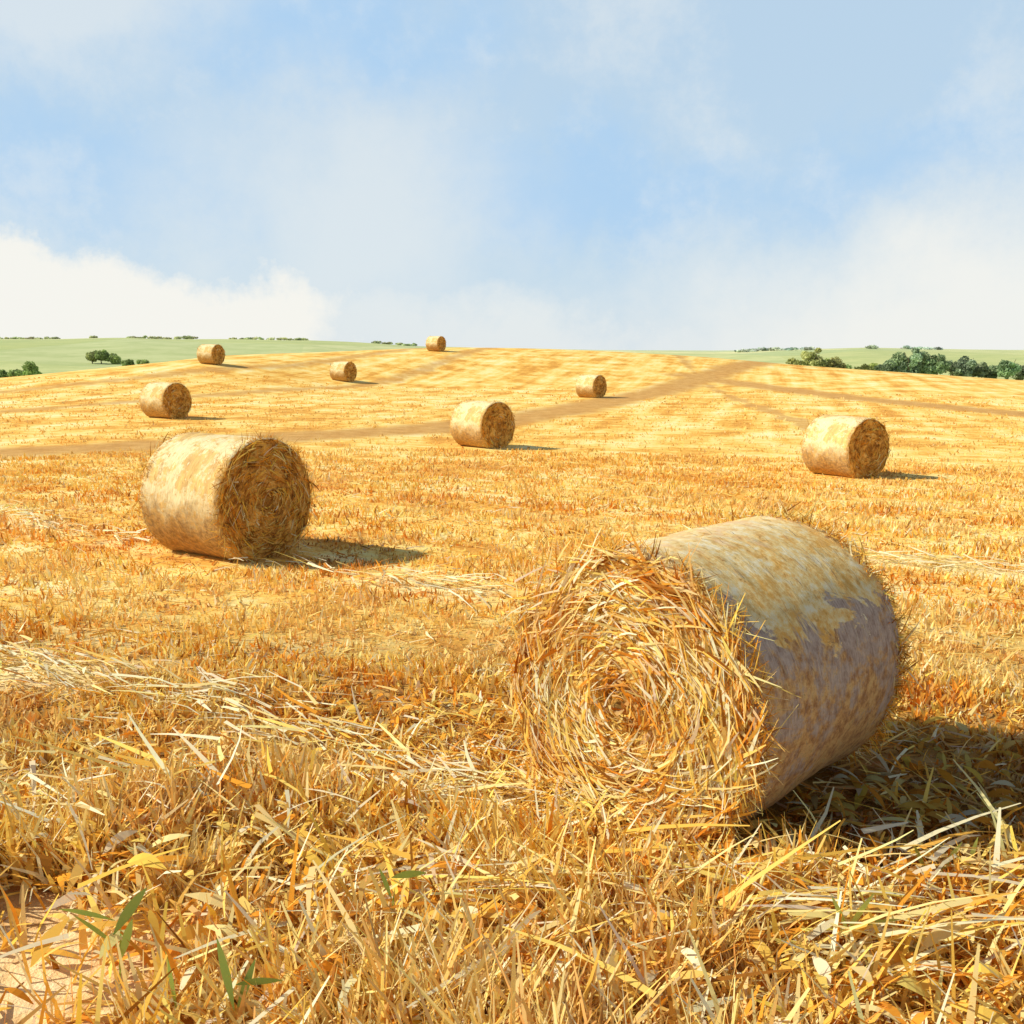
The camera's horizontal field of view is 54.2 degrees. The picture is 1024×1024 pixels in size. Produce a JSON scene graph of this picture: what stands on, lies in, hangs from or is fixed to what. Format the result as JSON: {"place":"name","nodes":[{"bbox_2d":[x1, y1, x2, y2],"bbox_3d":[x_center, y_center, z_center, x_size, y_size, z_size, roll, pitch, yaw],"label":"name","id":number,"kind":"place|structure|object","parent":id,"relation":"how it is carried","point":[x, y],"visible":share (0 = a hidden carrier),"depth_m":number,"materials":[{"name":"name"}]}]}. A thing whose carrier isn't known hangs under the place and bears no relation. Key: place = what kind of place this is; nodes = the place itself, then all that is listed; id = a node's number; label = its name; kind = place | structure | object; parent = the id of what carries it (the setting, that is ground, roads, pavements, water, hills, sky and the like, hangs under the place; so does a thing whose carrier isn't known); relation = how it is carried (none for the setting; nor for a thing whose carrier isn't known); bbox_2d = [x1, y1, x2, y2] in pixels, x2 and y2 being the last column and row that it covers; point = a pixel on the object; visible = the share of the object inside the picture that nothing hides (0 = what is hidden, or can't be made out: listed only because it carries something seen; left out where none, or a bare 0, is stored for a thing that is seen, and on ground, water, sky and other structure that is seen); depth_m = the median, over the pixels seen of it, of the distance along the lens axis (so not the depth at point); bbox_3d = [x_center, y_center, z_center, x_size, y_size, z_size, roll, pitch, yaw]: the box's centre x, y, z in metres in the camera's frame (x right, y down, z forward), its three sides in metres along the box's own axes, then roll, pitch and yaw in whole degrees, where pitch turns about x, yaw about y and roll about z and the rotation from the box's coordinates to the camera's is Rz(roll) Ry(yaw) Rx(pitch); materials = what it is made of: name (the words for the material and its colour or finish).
{"place":"outdoors","nodes":[
{"label":"outdoors","id":0,"kind":"place"},
{"bbox_2d":[0,338,1023,1023],"bbox_3d":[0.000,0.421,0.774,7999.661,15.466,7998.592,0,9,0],"label":"ground","id":1,"kind":"structure","parent":0,"point":[654,376],"depth_m":32.87,"materials":[{"name":"yellow plant"}]},
{"bbox_2d":[0,361,42,377],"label":"distant tree row","id":2,"kind":"object","parent":1,"relation":"on","point":[30,368],"visible":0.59,"depth_m":192.16,"materials":[{"name":"green plant"}]},
{"bbox_2d":[59,888,146,982],"bbox_3d":[-1.594,1.677,3.909,0.347,0.439,0.066,1,9,8],"label":"green weed","id":3,"kind":"object","parent":1,"relation":"on","point":[130,908],"visible":0.84,"depth_m":3.90,"materials":[{"name":"green plant"}]},
{"bbox_2d":[85,349,149,365],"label":"distant tree row","id":4,"kind":"object","parent":1,"relation":"on","point":[101,356],"visible":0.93,"depth_m":324.78,"materials":[{"name":"green plant"}]},
{"bbox_2d":[138,382,193,418],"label":"round hay bale","id":5,"kind":"object","parent":1,"relation":"on","point":[170,400],"visible":0.98,"depth_m":40.81,"materials":[{"name":"plant"}]},
{"bbox_2d":[0,335,416,345],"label":"hedgerow","id":6,"kind":"object","parent":1,"relation":"on","point":[193,337],"visible":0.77,"depth_m":568.54,"materials":[{"name":"green plant"}]},
{"bbox_2d":[197,344,224,363],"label":"round hay bale","id":7,"kind":"object","parent":1,"relation":"on","point":[210,353],"visible":0.98,"depth_m":74.58,"materials":[{"name":"plant"}]},
{"bbox_2d":[127,422,319,562],"bbox_3d":[-3.558,-0.297,12.455,1.787,1.708,1.914,6,11,33],"label":"round hay bale","id":8,"kind":"object","parent":1,"relation":"on","point":[229,497],"visible":0.98,"depth_m":11.96,"materials":[{"name":"plant"}]},
{"bbox_2d":[329,360,356,381],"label":"round hay bale","id":9,"kind":"object","parent":1,"relation":"on","point":[346,371],"visible":0.98,"depth_m":74.80,"materials":[{"name":"plant"}]},
{"bbox_2d":[379,868,425,930],"bbox_3d":[-0.452,1.663,4.169,0.195,0.383,0.012,0,9,0],"label":"green weed","id":10,"kind":"object","parent":1,"relation":"on","point":[409,874],"visible":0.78,"depth_m":4.15,"materials":[{"name":"green plant"}]},
{"bbox_2d":[426,336,445,351],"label":"round hay bale","id":11,"kind":"object","parent":1,"relation":"on","point":[435,343],"visible":0.99,"depth_m":98.11,"materials":[{"name":"plant"}]},
{"bbox_2d":[449,397,516,448],"bbox_3d":[-0.879,-2.858,31.683,1.683,1.670,1.813,9,13,43],"label":"round hay bale","id":12,"kind":"object","parent":1,"relation":"on","point":[485,424],"visible":0.94,"depth_m":31.17,"materials":[{"name":"plant"}]},
{"bbox_2d":[0,371,1023,1023],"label":"wheat stubble","id":13,"kind":"object","parent":1,"relation":"on","point":[298,775],"visible":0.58,"depth_m":6.52,"materials":[{"name":"yellow plant"}]},
{"bbox_2d":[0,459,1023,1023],"bbox_3d":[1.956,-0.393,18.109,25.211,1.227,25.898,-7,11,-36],"label":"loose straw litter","id":14,"kind":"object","parent":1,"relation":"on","point":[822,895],"visible":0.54,"depth_m":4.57,"materials":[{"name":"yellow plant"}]},
{"bbox_2d":[165,939,282,1010],"bbox_3d":[-1.014,1.643,3.522,0.435,0.328,0.035,1,9,6],"label":"green weed","id":15,"kind":"object","parent":14,"relation":"on","point":[226,975],"visible":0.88,"depth_m":3.51,"materials":[{"name":"green plant"}]},
{"bbox_2d":[914,837,977,871],"bbox_3d":[1.987,1.592,4.573,0.323,0.191,0.041,-2,9,-10],"label":"green weed","id":16,"kind":"object","parent":14,"relation":"on","point":[954,851],"visible":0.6,"depth_m":4.56,"materials":[{"name":"green plant"}]},
{"bbox_2d":[0,692,1023,1023],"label":"dry leaf litter","id":17,"kind":"object","parent":1,"relation":"on","point":[938,934],"visible":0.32,"depth_m":4.36,"materials":[{"name":"plant"}]},
{"bbox_2d":[574,374,606,397],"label":"round hay bale","id":18,"kind":"object","parent":1,"relation":"on","point":[590,386],"visible":0.98,"depth_m":64.05,"materials":[{"name":"plant"}]},
{"bbox_2d":[485,484,934,853],"bbox_3d":[1.120,0.770,5.743,2.018,1.773,1.985,9,13,43],"label":"round hay bale","id":19,"kind":"object","parent":1,"relation":"on","point":[744,668],"visible":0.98,"depth_m":5.12,"materials":[{"name":"plant"}]},
{"bbox_2d":[785,347,877,370],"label":"distant tree row","id":20,"kind":"object","parent":1,"relation":"on","point":[811,358],"visible":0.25,"depth_m":226.86,"materials":[{"name":"green plant"}]},
{"bbox_2d":[734,345,942,351],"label":"hedgerow","id":21,"kind":"object","parent":1,"relation":"on","point":[812,348],"visible":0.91,"depth_m":530.22,"materials":[{"name":"green plant"}]},
{"bbox_2d":[799,407,892,477],"bbox_3d":[8.120,-1.684,24.419,1.912,1.687,1.677,-6,11,-32],"label":"round hay bale","id":22,"kind":"object","parent":1,"relation":"on","point":[846,446],"visible":0.95,"depth_m":23.95,"materials":[{"name":"plant"}]},
{"bbox_2d":[831,893,900,935],"bbox_3d":[1.400,1.593,3.956,0.284,0.187,0.007,0,9,0],"label":"green weed","id":23,"kind":"object","parent":1,"relation":"on","point":[857,915],"visible":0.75,"depth_m":3.96,"materials":[{"name":"green plant"}]},
{"bbox_2d":[874,347,1023,379],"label":"distant tree row","id":24,"kind":"object","parent":1,"relation":"on","point":[922,362],"visible":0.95,"depth_m":223.53,"materials":[{"name":"green plant"}]},
{"bbox_2d":[0,0,1023,349],"label":"sky","id":25,"kind":"structure","parent":0,"point":[539,174],"materials":[{"name":"blue"}]}
]}

